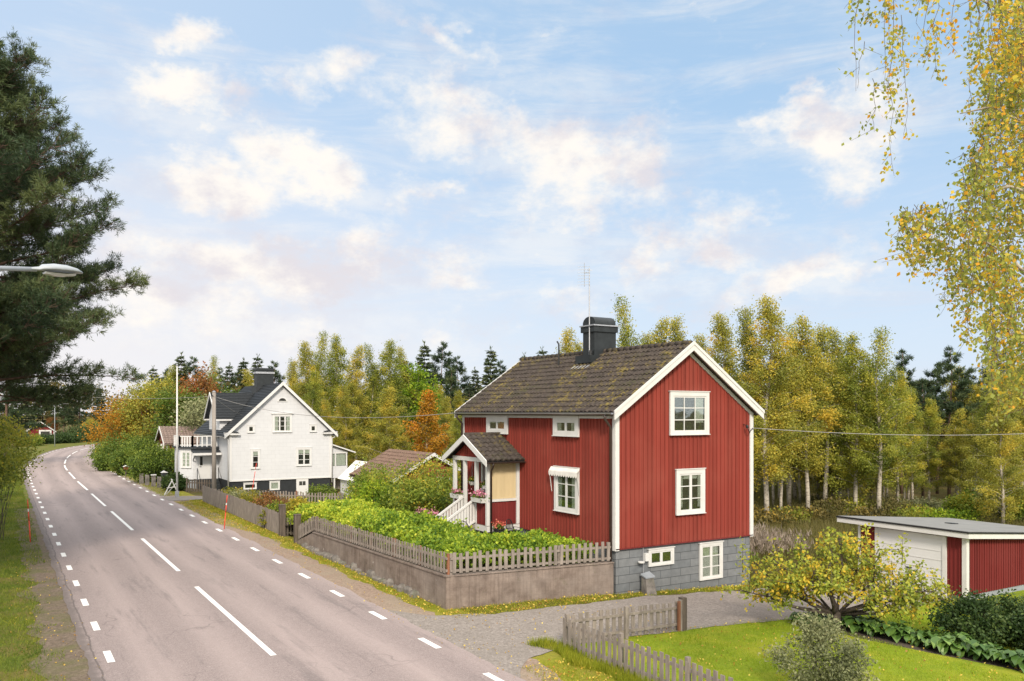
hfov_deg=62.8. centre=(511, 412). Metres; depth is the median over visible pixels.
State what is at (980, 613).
bush
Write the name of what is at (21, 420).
spruce
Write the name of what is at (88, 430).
roadside bush
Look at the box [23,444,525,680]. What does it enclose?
road
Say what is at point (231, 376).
spruce
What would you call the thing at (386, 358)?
birch
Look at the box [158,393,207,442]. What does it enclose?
willow
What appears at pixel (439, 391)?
birch
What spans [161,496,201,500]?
white house drive
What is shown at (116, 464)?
roadside bush
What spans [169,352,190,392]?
spruce
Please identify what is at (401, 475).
shrub
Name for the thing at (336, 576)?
roadside dirt
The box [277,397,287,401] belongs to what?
half round window
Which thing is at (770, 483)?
undergrowth
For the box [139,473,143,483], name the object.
stone post
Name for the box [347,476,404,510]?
shrub
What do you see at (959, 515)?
undergrowth bush
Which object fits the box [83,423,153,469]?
roadside bush
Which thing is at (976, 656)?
rhubarb plant
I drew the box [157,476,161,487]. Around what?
stone post
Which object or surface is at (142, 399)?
maple
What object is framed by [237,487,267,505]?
perennial clump
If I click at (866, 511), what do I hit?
undergrowth bush
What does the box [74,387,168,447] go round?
maple
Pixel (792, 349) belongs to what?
birch
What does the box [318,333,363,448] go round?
birch
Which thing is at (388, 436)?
birch
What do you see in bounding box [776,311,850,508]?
birch
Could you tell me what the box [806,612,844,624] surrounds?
rhubarb plant
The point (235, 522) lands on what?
fallen leaves
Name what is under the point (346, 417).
power cable
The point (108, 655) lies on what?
edge line marking
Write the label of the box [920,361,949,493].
pine
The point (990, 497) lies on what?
undergrowth bush
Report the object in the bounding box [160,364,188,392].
birch
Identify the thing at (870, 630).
rhubarb plant
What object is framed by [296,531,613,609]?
retaining wall
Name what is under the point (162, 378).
pine
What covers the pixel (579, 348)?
birch
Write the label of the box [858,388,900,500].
birch
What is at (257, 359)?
spruce
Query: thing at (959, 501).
undergrowth bush
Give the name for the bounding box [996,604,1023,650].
bush
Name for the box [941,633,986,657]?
rhubarb plant
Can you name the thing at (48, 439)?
roadside bush
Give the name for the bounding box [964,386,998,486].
birch
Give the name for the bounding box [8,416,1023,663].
ground
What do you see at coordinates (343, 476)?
greenhouse
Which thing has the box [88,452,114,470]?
roadside bush
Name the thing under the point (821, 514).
undergrowth bush
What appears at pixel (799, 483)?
birch
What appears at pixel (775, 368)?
birch
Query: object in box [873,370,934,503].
birch
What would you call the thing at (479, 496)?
flower box
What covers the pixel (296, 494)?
picket fence
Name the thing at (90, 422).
maple
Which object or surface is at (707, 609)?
driveway
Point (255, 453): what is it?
window
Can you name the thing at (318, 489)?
shrub
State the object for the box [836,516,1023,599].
garage
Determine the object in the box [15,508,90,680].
roadside dirt
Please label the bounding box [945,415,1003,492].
birch
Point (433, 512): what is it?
flowering shrub
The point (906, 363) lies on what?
pine
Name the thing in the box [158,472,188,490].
roadside bush
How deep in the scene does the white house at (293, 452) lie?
66.39 m
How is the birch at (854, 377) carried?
on the ground at (942, 494)
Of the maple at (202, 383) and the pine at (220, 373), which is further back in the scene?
the pine at (220, 373)
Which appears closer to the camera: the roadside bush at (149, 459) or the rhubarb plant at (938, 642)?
the rhubarb plant at (938, 642)
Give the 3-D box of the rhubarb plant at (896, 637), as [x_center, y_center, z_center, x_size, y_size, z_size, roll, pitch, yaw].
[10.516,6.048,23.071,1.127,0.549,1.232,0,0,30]
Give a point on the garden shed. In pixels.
(392, 456)
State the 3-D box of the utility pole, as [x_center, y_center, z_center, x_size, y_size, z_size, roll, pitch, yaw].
[-21.473,2.365,60.521,0.431,7.870,0.413,0,0,-31]
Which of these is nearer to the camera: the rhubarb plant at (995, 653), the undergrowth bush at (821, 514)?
the rhubarb plant at (995, 653)
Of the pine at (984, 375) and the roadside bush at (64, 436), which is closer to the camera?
the pine at (984, 375)
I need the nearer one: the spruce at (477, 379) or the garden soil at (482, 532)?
the garden soil at (482, 532)
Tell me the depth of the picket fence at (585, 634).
20.42 m
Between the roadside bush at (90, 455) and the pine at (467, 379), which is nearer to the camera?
the roadside bush at (90, 455)
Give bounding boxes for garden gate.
[286,518,313,535]
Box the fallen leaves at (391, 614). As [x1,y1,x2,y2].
[9,538,764,679]
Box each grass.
[525,635,658,680]
[750,487,1023,580]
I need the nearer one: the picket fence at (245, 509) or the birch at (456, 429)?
the picket fence at (245, 509)
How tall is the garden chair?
0.979 m
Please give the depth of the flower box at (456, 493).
33.93 m
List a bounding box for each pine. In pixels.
[0,25,150,415]
[0,209,47,392]
[0,329,16,355]
[0,374,52,454]
[49,385,84,430]
[61,378,90,427]
[147,368,169,415]
[182,355,205,395]
[213,367,224,389]
[230,367,244,387]
[267,360,285,382]
[426,341,457,407]
[442,367,462,435]
[443,356,475,412]
[489,360,506,379]
[888,348,925,493]
[912,377,945,500]
[918,345,983,498]
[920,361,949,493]
[945,366,984,481]
[978,345,1008,400]
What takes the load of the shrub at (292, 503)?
on the garden soil at (482, 532)
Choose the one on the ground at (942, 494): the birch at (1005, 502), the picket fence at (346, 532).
the birch at (1005, 502)
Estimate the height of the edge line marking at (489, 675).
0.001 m
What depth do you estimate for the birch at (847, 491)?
56.70 m
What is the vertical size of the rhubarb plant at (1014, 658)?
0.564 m
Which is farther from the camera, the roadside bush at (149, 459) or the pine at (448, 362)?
the pine at (448, 362)
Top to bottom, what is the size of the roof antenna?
3.940 m
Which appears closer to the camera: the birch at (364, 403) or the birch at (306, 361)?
the birch at (306, 361)
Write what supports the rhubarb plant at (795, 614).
on the bed soil at (902, 642)
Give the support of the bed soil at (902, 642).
on the ground at (942, 494)
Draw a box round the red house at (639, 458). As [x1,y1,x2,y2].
[435,317,764,593]
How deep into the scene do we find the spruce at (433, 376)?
99.77 m
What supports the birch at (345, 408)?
on the ground at (942, 494)
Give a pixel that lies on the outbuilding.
(165, 434)
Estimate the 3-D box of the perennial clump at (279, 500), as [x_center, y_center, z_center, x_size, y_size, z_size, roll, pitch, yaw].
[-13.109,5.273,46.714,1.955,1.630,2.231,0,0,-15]
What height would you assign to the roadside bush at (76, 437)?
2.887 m
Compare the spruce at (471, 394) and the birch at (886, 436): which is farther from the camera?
the spruce at (471, 394)
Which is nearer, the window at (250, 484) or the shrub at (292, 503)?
the shrub at (292, 503)
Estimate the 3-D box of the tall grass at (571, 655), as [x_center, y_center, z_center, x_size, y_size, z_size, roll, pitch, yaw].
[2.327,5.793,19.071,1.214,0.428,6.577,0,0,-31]
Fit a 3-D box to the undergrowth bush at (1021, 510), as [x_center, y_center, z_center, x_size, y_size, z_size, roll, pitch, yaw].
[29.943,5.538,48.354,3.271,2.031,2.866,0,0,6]
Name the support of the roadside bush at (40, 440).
on the ground at (942, 494)
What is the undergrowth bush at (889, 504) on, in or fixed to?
on the ground at (942, 494)
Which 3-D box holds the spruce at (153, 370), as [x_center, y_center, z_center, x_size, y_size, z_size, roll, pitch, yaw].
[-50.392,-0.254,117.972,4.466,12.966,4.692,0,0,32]
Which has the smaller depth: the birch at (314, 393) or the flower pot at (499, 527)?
the flower pot at (499, 527)
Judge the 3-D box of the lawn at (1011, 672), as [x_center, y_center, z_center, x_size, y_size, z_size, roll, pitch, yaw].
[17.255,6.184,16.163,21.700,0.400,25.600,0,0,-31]
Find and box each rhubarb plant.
[789,612,823,623]
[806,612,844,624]
[839,615,867,631]
[841,614,883,633]
[859,617,899,636]
[873,620,914,642]
[891,625,930,644]
[910,626,952,647]
[918,627,973,654]
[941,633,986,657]
[968,639,1004,660]
[981,645,1023,667]
[998,649,1023,672]
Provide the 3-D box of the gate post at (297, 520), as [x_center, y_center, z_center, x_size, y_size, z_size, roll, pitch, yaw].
[-9.846,5.385,38.454,0.300,1.430,0.280,0,0,-31]
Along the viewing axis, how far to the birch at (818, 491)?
59.67 m
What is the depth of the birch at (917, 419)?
56.81 m
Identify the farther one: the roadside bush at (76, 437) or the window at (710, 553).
the roadside bush at (76, 437)
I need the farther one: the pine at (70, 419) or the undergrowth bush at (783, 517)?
the pine at (70, 419)
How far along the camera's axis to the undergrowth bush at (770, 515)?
46.80 m
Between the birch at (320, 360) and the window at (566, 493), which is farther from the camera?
the birch at (320, 360)
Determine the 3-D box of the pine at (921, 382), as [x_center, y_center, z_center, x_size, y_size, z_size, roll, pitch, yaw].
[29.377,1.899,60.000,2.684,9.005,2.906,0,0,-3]
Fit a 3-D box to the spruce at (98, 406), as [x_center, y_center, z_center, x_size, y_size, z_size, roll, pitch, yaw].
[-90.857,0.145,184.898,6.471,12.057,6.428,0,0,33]
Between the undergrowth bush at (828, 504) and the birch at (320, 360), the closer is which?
the undergrowth bush at (828, 504)
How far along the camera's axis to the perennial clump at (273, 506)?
44.90 m
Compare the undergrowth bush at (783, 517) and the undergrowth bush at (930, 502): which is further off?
the undergrowth bush at (930, 502)
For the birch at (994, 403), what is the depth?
59.74 m
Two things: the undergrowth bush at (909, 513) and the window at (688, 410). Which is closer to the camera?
the window at (688, 410)
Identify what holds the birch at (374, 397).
on the ground at (942, 494)
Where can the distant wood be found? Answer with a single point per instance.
(942, 437)
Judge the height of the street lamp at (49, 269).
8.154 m
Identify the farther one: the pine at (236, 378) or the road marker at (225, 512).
the pine at (236, 378)
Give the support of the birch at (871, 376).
on the ground at (942, 494)
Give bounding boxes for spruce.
[9,382,37,434]
[26,371,59,432]
[87,387,107,438]
[143,365,160,394]
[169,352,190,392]
[220,363,236,392]
[235,357,252,390]
[250,354,263,382]
[414,340,434,393]
[428,367,442,450]
[460,382,474,434]
[465,366,480,394]
[479,346,500,389]
[535,346,546,355]
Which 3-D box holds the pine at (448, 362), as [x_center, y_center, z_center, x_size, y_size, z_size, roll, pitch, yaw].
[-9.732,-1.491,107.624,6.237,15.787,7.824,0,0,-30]
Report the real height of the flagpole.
9.450 m
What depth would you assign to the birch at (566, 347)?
60.06 m
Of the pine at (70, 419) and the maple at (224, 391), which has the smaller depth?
the maple at (224, 391)
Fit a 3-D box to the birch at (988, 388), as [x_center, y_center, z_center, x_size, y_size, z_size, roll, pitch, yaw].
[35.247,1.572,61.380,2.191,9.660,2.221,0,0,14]
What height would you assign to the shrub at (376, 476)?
3.700 m
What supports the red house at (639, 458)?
on the ground at (942, 494)
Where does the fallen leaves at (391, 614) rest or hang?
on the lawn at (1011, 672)
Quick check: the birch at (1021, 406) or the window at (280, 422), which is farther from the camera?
the window at (280, 422)
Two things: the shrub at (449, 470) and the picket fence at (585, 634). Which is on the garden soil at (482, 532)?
the shrub at (449, 470)
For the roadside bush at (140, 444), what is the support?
on the ground at (942, 494)
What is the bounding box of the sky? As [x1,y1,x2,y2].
[0,0,1023,415]
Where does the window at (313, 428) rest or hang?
in the white house at (293, 452)
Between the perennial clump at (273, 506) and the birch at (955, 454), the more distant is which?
the birch at (955, 454)
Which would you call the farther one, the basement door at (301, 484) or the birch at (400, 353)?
the birch at (400, 353)
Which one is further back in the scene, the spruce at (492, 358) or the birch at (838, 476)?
the spruce at (492, 358)
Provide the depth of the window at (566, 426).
30.07 m
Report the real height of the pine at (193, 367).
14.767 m
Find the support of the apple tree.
on the lawn at (1011, 672)
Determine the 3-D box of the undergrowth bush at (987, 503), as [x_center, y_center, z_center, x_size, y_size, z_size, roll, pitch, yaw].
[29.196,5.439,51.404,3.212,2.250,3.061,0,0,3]
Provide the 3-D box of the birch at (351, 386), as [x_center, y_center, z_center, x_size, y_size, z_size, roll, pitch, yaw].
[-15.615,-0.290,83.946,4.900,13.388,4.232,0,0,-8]
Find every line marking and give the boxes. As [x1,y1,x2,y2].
[28,447,114,662]
[64,448,275,655]
[110,471,503,680]
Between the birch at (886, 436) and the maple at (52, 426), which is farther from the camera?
the maple at (52, 426)
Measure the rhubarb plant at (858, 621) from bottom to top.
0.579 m
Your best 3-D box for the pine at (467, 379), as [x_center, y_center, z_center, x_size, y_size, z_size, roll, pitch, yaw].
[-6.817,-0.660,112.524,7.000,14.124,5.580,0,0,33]
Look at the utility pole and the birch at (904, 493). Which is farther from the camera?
the utility pole
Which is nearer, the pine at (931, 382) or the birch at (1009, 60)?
the birch at (1009, 60)
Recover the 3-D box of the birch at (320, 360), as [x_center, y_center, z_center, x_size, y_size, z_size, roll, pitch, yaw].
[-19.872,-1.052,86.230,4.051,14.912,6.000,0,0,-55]
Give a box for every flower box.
[448,489,462,498]
[468,488,489,502]
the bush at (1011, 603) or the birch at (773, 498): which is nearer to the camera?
the bush at (1011, 603)
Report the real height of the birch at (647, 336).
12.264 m
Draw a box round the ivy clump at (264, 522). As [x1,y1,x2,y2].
[256,509,266,527]
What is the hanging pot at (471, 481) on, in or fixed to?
hanging from the red house at (639, 458)
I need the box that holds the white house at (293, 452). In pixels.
[172,368,355,495]
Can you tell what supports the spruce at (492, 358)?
on the ground at (942, 494)
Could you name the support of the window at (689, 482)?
in the red house at (639, 458)
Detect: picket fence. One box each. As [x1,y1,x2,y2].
[186,478,211,491]
[202,485,278,533]
[215,489,349,503]
[298,516,610,574]
[563,596,732,680]
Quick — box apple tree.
[716,522,966,630]
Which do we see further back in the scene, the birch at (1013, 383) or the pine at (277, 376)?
the pine at (277, 376)
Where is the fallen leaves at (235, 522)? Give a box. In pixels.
[175,500,1021,680]
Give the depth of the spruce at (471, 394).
95.94 m
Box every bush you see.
[16,434,45,445]
[38,432,60,443]
[43,430,74,443]
[53,419,109,441]
[57,430,85,442]
[68,419,111,441]
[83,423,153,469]
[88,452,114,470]
[89,438,119,459]
[103,433,158,459]
[104,445,140,475]
[119,443,174,482]
[143,444,174,476]
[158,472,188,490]
[753,501,807,529]
[753,511,798,526]
[757,607,879,680]
[769,505,812,522]
[788,505,835,523]
[805,495,858,515]
[813,493,875,514]
[843,504,900,516]
[859,494,933,516]
[886,503,937,516]
[895,494,947,510]
[908,503,984,520]
[922,585,1023,647]
[939,489,990,520]
[957,477,1020,517]
[967,589,1023,645]
[971,485,1007,517]
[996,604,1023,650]
[1005,492,1023,522]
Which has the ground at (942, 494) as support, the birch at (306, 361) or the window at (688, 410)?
the birch at (306, 361)
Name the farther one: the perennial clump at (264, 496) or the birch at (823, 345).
the birch at (823, 345)
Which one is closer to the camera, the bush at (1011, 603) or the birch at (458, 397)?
the bush at (1011, 603)
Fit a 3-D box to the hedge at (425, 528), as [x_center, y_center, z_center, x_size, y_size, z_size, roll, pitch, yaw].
[-4.098,4.629,34.537,5.886,1.927,18.518,0,0,-31]
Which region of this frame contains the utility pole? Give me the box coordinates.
[211,391,217,488]
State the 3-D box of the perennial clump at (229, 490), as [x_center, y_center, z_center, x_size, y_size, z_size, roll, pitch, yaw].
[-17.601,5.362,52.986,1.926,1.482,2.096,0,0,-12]
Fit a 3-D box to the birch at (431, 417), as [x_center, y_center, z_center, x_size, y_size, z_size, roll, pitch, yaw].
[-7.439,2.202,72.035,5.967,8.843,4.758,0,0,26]
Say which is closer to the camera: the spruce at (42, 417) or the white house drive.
the white house drive
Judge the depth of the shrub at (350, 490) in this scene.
48.85 m
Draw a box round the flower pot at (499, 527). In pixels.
[491,519,505,532]
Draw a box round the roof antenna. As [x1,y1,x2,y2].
[582,263,589,349]
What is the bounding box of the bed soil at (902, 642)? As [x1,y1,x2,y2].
[825,621,1022,671]
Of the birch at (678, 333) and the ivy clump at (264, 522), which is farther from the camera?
the birch at (678, 333)
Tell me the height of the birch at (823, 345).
12.202 m
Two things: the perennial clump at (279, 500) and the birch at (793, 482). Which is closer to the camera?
the perennial clump at (279, 500)
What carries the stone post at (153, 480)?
on the ground at (942, 494)
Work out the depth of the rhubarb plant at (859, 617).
23.84 m
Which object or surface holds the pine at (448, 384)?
on the ground at (942, 494)
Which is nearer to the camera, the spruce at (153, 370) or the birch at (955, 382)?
the birch at (955, 382)
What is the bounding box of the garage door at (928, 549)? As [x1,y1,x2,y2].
[879,532,941,596]
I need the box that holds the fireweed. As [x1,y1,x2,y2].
[750,521,815,555]
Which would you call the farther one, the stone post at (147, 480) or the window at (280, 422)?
the stone post at (147, 480)
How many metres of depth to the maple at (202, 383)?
95.00 m
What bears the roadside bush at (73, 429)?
on the ground at (942, 494)
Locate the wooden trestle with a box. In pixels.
[164,479,175,494]
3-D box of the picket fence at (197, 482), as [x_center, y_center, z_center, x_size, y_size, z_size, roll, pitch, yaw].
[-23.331,5.525,62.704,2.267,1.150,0.167,0,0,10]
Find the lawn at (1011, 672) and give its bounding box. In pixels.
[581,590,1023,680]
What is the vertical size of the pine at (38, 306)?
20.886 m
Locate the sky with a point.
(286, 173)
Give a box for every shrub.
[0,411,46,539]
[0,416,30,498]
[285,496,316,522]
[301,482,339,501]
[337,474,398,498]
[338,457,402,502]
[347,468,389,499]
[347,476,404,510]
[370,454,460,510]
[380,473,452,516]
[400,451,460,513]
[414,507,438,514]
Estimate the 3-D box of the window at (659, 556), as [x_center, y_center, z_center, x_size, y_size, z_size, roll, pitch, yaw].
[5.137,4.955,28.828,1.200,0.610,0.090,0,0,-31]
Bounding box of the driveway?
[388,581,943,677]
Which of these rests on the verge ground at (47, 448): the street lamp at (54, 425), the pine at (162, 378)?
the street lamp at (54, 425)
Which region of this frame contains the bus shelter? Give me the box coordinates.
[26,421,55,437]
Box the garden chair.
[506,519,522,533]
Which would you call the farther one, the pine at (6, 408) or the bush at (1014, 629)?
the pine at (6, 408)
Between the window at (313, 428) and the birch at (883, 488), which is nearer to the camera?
the birch at (883, 488)
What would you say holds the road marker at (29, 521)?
on the verge ground at (47, 448)
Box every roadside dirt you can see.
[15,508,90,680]
[128,476,560,680]
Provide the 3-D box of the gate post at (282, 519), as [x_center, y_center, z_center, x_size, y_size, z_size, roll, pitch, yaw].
[-11.097,5.275,40.503,0.300,1.650,0.280,0,0,-31]
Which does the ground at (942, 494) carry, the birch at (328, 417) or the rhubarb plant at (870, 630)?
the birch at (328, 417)
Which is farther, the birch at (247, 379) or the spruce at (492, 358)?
the birch at (247, 379)
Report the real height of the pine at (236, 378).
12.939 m
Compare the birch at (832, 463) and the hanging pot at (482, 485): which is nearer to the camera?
the hanging pot at (482, 485)
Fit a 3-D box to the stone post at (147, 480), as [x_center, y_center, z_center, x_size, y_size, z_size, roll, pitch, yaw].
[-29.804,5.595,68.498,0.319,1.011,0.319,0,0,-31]
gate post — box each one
[278,504,285,536]
[293,514,300,542]
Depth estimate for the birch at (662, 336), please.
57.96 m
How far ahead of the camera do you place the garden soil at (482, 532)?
28.38 m
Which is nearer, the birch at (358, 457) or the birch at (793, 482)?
the birch at (793, 482)
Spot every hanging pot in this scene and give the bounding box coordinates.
[467,476,473,485]
[479,480,484,489]
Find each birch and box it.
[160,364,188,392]
[205,354,222,387]
[238,367,253,385]
[284,358,302,399]
[288,340,326,410]
[302,369,334,441]
[309,331,339,426]
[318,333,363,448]
[319,397,342,446]
[330,381,364,466]
[332,345,378,459]
[341,390,368,460]
[349,385,417,461]
[354,343,384,460]
[361,339,417,454]
[363,370,391,457]
[363,383,379,438]
[395,345,417,449]
[401,386,457,455]
[423,384,448,451]
[427,393,457,465]
[442,415,460,466]
[449,390,463,432]
[554,326,579,352]
[571,336,582,351]
[611,293,648,347]
[638,331,656,344]
[649,315,677,343]
[664,313,687,341]
[690,333,708,352]
[704,311,756,425]
[731,304,779,472]
[736,293,827,513]
[761,423,774,507]
[764,322,820,498]
[767,337,822,506]
[767,372,802,508]
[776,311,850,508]
[792,444,828,498]
[795,322,855,498]
[797,394,804,501]
[808,324,866,465]
[811,351,876,499]
[812,331,912,505]
[821,389,843,496]
[831,424,858,497]
[837,326,920,509]
[838,0,1023,434]
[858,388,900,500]
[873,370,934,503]
[873,379,892,498]
[876,374,902,501]
[891,385,923,498]
[894,387,942,502]
[901,398,950,500]
[907,391,920,499]
[933,408,974,496]
[942,364,972,494]
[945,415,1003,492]
[960,384,988,457]
[961,386,1023,523]
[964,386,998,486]
[982,371,998,421]
[986,371,1020,447]
[988,369,1023,497]
[989,375,1001,428]
[1004,361,1023,463]
[1010,402,1023,484]
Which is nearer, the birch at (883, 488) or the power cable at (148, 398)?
the birch at (883, 488)
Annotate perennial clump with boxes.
[221,485,246,497]
[223,488,249,505]
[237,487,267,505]
[250,489,285,506]
[259,492,290,511]
[264,499,289,512]
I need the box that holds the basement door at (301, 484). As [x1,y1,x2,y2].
[296,479,307,494]
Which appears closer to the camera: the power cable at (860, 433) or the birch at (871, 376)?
the power cable at (860, 433)
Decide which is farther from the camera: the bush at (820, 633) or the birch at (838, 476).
the birch at (838, 476)
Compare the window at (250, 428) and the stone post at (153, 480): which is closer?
the window at (250, 428)
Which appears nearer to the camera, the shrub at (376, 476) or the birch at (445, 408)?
the shrub at (376, 476)
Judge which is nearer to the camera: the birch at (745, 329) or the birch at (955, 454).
the birch at (745, 329)
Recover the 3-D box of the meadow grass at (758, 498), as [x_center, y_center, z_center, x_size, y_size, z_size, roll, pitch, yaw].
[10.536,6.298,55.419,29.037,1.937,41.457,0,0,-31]
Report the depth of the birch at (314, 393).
79.94 m
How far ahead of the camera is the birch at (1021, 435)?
57.83 m
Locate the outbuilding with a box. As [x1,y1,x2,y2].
[155,426,199,468]
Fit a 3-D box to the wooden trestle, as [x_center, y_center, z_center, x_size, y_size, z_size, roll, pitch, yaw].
[-24.656,5.403,60.626,1.060,1.226,0.396,0,0,-31]
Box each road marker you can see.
[27,499,30,541]
[224,495,227,528]
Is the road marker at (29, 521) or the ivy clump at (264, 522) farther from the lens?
the ivy clump at (264, 522)
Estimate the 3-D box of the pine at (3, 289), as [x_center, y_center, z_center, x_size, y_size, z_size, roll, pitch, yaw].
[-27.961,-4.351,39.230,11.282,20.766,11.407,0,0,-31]
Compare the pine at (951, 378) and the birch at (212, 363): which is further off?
the birch at (212, 363)
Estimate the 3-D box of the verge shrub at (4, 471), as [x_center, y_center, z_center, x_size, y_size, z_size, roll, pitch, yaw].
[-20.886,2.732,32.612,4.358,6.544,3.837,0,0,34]
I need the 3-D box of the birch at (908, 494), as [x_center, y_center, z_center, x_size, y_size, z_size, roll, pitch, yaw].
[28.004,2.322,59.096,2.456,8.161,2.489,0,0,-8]
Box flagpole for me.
[175,364,178,496]
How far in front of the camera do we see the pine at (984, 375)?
70.23 m
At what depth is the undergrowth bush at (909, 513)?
49.58 m
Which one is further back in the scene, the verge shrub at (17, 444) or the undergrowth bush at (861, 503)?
the undergrowth bush at (861, 503)
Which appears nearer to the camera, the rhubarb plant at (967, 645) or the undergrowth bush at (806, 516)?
the rhubarb plant at (967, 645)
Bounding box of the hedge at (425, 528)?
[286,496,594,570]
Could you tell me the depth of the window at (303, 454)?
66.94 m
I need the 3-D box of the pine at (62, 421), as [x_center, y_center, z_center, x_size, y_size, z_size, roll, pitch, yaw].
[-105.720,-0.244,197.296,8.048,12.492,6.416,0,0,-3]
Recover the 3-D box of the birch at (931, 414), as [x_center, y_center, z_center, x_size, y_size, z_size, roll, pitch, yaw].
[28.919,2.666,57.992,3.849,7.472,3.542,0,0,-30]
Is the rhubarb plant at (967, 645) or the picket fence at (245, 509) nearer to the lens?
the rhubarb plant at (967, 645)
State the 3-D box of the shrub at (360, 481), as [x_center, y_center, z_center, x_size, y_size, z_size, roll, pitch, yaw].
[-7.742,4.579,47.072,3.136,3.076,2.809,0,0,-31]
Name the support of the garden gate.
on the garden soil at (482, 532)
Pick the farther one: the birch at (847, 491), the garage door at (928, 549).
the birch at (847, 491)
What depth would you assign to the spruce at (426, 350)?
109.66 m
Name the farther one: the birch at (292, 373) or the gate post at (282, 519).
the birch at (292, 373)
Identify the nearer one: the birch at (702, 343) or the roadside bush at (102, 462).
the birch at (702, 343)
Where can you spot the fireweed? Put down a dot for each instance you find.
(762, 539)
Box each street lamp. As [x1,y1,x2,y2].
[0,264,82,276]
[54,403,64,445]
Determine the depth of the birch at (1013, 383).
58.85 m
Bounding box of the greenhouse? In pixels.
[337,460,366,496]
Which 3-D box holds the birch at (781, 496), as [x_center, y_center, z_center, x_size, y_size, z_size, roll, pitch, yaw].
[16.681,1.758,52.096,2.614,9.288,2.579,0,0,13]
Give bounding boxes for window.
[243,482,256,489]
[247,425,254,432]
[250,449,260,468]
[269,480,279,489]
[272,414,291,431]
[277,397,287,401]
[296,447,311,465]
[309,424,316,431]
[486,415,507,433]
[552,415,579,436]
[553,465,579,514]
[647,546,674,566]
[669,391,710,435]
[675,468,705,515]
[698,540,722,580]
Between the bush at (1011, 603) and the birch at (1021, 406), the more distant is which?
the birch at (1021, 406)
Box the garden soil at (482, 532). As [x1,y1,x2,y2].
[286,516,599,573]
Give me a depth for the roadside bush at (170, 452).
73.10 m
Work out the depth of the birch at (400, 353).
89.79 m
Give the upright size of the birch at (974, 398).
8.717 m
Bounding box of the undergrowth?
[330,458,851,495]
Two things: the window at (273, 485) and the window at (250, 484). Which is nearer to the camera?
the window at (250, 484)
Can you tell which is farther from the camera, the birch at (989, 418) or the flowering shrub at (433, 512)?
the birch at (989, 418)
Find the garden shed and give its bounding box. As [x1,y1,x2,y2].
[350,449,460,514]
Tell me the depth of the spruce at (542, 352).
107.90 m
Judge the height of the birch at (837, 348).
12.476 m
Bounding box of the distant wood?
[0,371,987,483]
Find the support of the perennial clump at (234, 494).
on the ground at (942, 494)
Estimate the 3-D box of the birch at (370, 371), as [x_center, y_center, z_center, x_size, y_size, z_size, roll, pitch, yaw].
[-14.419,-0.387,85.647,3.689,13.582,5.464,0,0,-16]
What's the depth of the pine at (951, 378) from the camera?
61.83 m
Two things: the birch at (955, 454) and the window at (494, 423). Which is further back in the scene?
the birch at (955, 454)
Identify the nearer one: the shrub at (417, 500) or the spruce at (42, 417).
the shrub at (417, 500)
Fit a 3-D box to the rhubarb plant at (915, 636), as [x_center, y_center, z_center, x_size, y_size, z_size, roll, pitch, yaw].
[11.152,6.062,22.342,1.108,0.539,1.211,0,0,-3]
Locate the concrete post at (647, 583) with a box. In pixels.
[640,571,656,594]
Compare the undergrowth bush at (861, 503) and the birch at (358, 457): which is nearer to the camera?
the undergrowth bush at (861, 503)
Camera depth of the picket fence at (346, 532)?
27.21 m
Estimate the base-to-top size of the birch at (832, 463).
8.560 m
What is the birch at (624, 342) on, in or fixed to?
on the ground at (942, 494)
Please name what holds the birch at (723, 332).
on the ground at (942, 494)
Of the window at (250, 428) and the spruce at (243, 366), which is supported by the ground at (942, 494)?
the spruce at (243, 366)
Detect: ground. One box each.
[0,442,98,680]
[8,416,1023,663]
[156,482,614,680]
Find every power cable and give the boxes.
[84,396,211,398]
[217,397,456,417]
[756,428,1023,434]
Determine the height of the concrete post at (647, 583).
0.770 m
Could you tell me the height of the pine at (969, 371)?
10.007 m
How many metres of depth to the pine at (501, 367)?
111.62 m
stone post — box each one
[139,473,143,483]
[145,475,149,485]
[151,474,156,486]
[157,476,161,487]
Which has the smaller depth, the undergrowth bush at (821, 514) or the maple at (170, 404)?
the undergrowth bush at (821, 514)
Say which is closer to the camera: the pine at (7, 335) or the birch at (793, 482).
the pine at (7, 335)
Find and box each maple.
[46,416,59,430]
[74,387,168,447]
[81,418,99,429]
[100,371,185,443]
[142,384,207,440]
[170,361,225,425]
[205,380,240,397]
[387,359,443,451]
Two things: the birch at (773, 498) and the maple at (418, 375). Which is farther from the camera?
the maple at (418, 375)
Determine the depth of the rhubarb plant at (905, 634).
22.52 m
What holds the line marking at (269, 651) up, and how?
on the road

